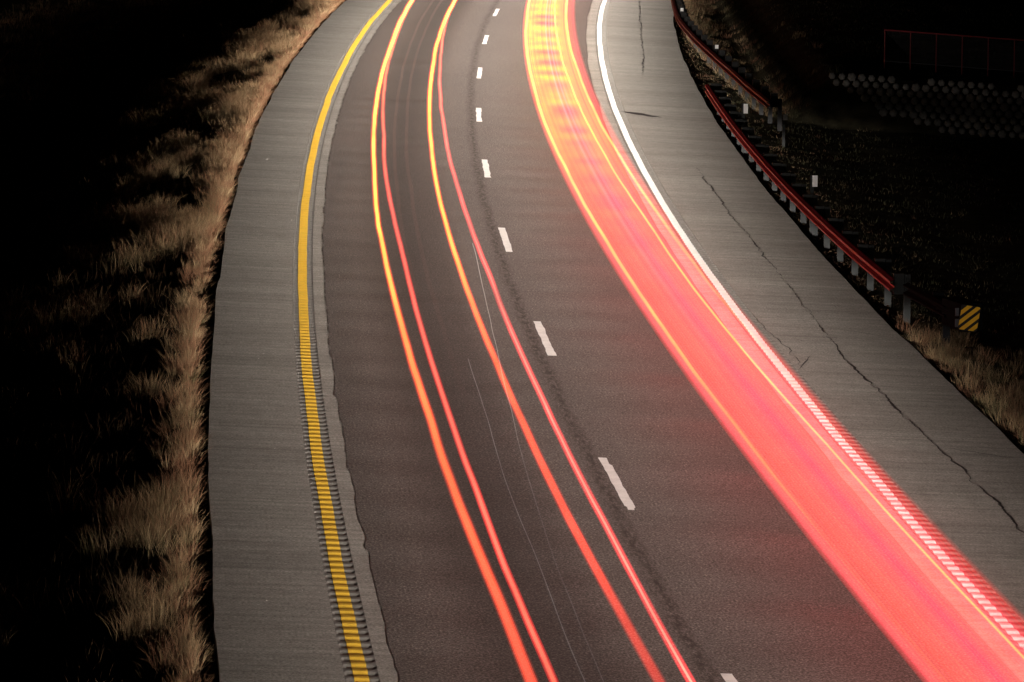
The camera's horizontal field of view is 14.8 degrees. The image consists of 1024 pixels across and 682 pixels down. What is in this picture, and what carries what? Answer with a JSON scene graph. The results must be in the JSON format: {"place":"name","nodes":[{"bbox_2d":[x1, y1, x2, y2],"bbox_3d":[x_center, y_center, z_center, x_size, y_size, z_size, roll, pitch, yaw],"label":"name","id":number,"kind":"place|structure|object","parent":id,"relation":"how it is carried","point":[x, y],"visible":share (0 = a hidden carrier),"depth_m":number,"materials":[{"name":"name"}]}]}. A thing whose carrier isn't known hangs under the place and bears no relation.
{"place":"outdoors","nodes":[
{"label":"outdoors","id":0,"kind":"place"},
{"bbox_2d":[208,0,384,681],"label":"paved shoulder","id":1,"kind":"object","parent":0,"point":[265,543],"visible":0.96,"depth_m":54.27},
{"bbox_2d":[292,0,394,681],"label":"rumble strip","id":2,"kind":"object","parent":1,"relation":"on","point":[359,614],"visible":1,"depth_m":54.64,"materials":[{"name":"yellow paint"}]},
{"bbox_2d":[298,0,391,681],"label":"yellow edge line","id":3,"kind":"object","parent":2,"relation":"on","point":[355,653],"visible":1,"depth_m":54.76,"materials":[{"name":"paint"}]},
{"bbox_2d":[313,0,401,681],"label":"paved shoulder","id":4,"kind":"object","parent":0,"point":[376,626],"visible":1,"depth_m":54.68},
{"bbox_2d":[0,0,1023,681],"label":"ground","id":5,"kind":"structure","parent":0,"point":[52,644],"depth_m":81.07,"materials":[{"name":"soil"}]},
{"bbox_2d":[0,0,344,681],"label":"dry grass","id":6,"kind":"structure","parent":5,"relation":"on","point":[242,104],"depth_m":78.37,"materials":[{"name":"brown plant"}]},
{"bbox_2d":[671,0,781,130],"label":"guardrail","id":7,"kind":"object","parent":5,"relation":"on","point":[748,84],"visible":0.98,"depth_m":111.81,"materials":[{"name":"metal"}]},
{"bbox_2d":[741,104,747,151],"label":"delineator post","id":8,"kind":"object","parent":5,"relation":"on","point":[744,109],"visible":0.57,"depth_m":94.15,"materials":[{"name":"white plastic"}]},
{"bbox_2d":[782,114,787,146],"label":"delineator post","id":9,"kind":"object","parent":5,"relation":"on","point":[784,117],"visible":1,"depth_m":97.37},
{"bbox_2d":[810,175,817,233],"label":"delineator post","id":10,"kind":"object","parent":5,"relation":"on","point":[813,181],"visible":0.65,"depth_m":79.34,"materials":[{"name":"white plastic"}]},
{"bbox_2d":[705,83,982,346],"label":"guardrail","id":11,"kind":"object","parent":5,"relation":"on","point":[961,314],"visible":0.96,"depth_m":73.96,"materials":[{"name":"metal"}]},
{"bbox_2d":[677,0,1023,446],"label":"verge grass","id":12,"kind":"structure","parent":5,"relation":"on","point":[694,13],"depth_m":86.35,"materials":[{"name":"brown plant"}]},
{"bbox_2d":[829,73,1023,138],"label":"block slope","id":13,"kind":"structure","parent":5,"relation":"on","point":[968,111],"depth_m":104.36,"materials":[{"name":"concrete"}]},
{"bbox_2d":[884,29,1023,77],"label":"fence","id":14,"kind":"object","parent":5,"relation":"on","point":[962,47],"visible":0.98,"depth_m":108.22,"materials":[{"name":"metal"}]},
{"bbox_2d":[322,0,1020,681],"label":"road","id":15,"kind":"structure","parent":0,"point":[510,536],"depth_m":55.70,"materials":[{"name":"grey asphalt"}]},
{"bbox_2d":[476,108,481,121],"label":"lane line","id":16,"kind":"object","parent":15,"relation":"on","point":[478,115],"visible":1,"depth_m":99.32,"materials":[{"name":"white paint"}]},
{"bbox_2d":[477,67,481,77],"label":"lane line","id":17,"kind":"object","parent":15,"relation":"on","point":[479,73],"visible":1,"depth_m":111.62,"materials":[{"name":"white paint"}]},
{"bbox_2d":[482,35,488,43],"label":"lane line","id":18,"kind":"object","parent":15,"relation":"on","point":[485,39],"visible":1,"depth_m":123.52,"materials":[{"name":"white paint"}]},
{"bbox_2d":[482,159,490,177],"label":"lane line","id":19,"kind":"object","parent":15,"relation":"on","point":[486,168],"visible":1,"depth_m":87.48,"materials":[{"name":"white paint"}]},
{"bbox_2d":[498,227,512,251],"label":"lane line","id":20,"kind":"object","parent":15,"relation":"on","point":[505,240],"visible":1,"depth_m":75.41,"materials":[{"name":"white paint"}]},
{"bbox_2d":[533,321,556,355],"bbox_3d":[0.525,-0.049,63.557,0.150,0.001,3.550,2,9,-4],"label":"lane line","id":21,"kind":"object","parent":15,"relation":"on","point":[540,329],"visible":1,"depth_m":63.50,"materials":[{"name":"white paint"}]},
{"bbox_2d":[598,457,634,509],"bbox_3d":[1.375,1.860,51.589,0.142,0.001,3.550,2,9,-5],"label":"lane line","id":22,"kind":"object","parent":15,"relation":"on","point":[626,500],"visible":1,"depth_m":51.49,"materials":[{"name":"white paint"}]},
{"bbox_2d":[720,673,737,681],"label":"lane line","id":23,"kind":"object","parent":15,"relation":"on","point":[728,677],"visible":1,"depth_m":41.20,"materials":[{"name":"white paint"}]},
{"bbox_2d":[586,0,1023,681],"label":"paved shoulder","id":24,"kind":"object","parent":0,"point":[970,612],"visible":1,"depth_m":56.49},
{"bbox_2d":[607,0,1023,621],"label":"paved shoulder","id":25,"kind":"object","parent":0,"point":[973,524],"visible":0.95,"depth_m":66.51},
{"bbox_2d":[621,111,661,117],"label":"road crack","id":26,"kind":"object","parent":25,"relation":"on","point":[636,113],"visible":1,"depth_m":101.92,"materials":[{"name":"black asphalt"}]},
{"bbox_2d":[639,1,644,72],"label":"road crack","id":27,"kind":"object","parent":25,"relation":"on","point":[641,38],"visible":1,"depth_m":127.13,"materials":[{"name":"black asphalt"}]},
{"bbox_2d":[754,316,799,364],"bbox_3d":[4.389,-0.005,64.611,0.134,0.001,5.909,2,9,-5],"label":"road crack","id":28,"kind":"object","parent":25,"relation":"on","point":[780,341],"visible":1,"depth_m":64.37,"materials":[{"name":"black asphalt"}]},
{"bbox_2d":[596,0,1023,654],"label":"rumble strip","id":29,"kind":"object","parent":25,"relation":"on","point":[972,574],"visible":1,"depth_m":59.45,"materials":[{"name":"white paint"}]},
{"bbox_2d":[597,0,1023,648],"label":"white edge line","id":30,"kind":"object","parent":29,"relation":"on","point":[923,534],"visible":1,"depth_m":58.97,"materials":[{"name":"paint"}]},
{"bbox_2d":[697,168,1023,532],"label":"road crack","id":31,"kind":"object","parent":25,"relation":"on","point":[965,470],"visible":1,"depth_m":59.44,"materials":[{"name":"black asphalt"}]}
]}

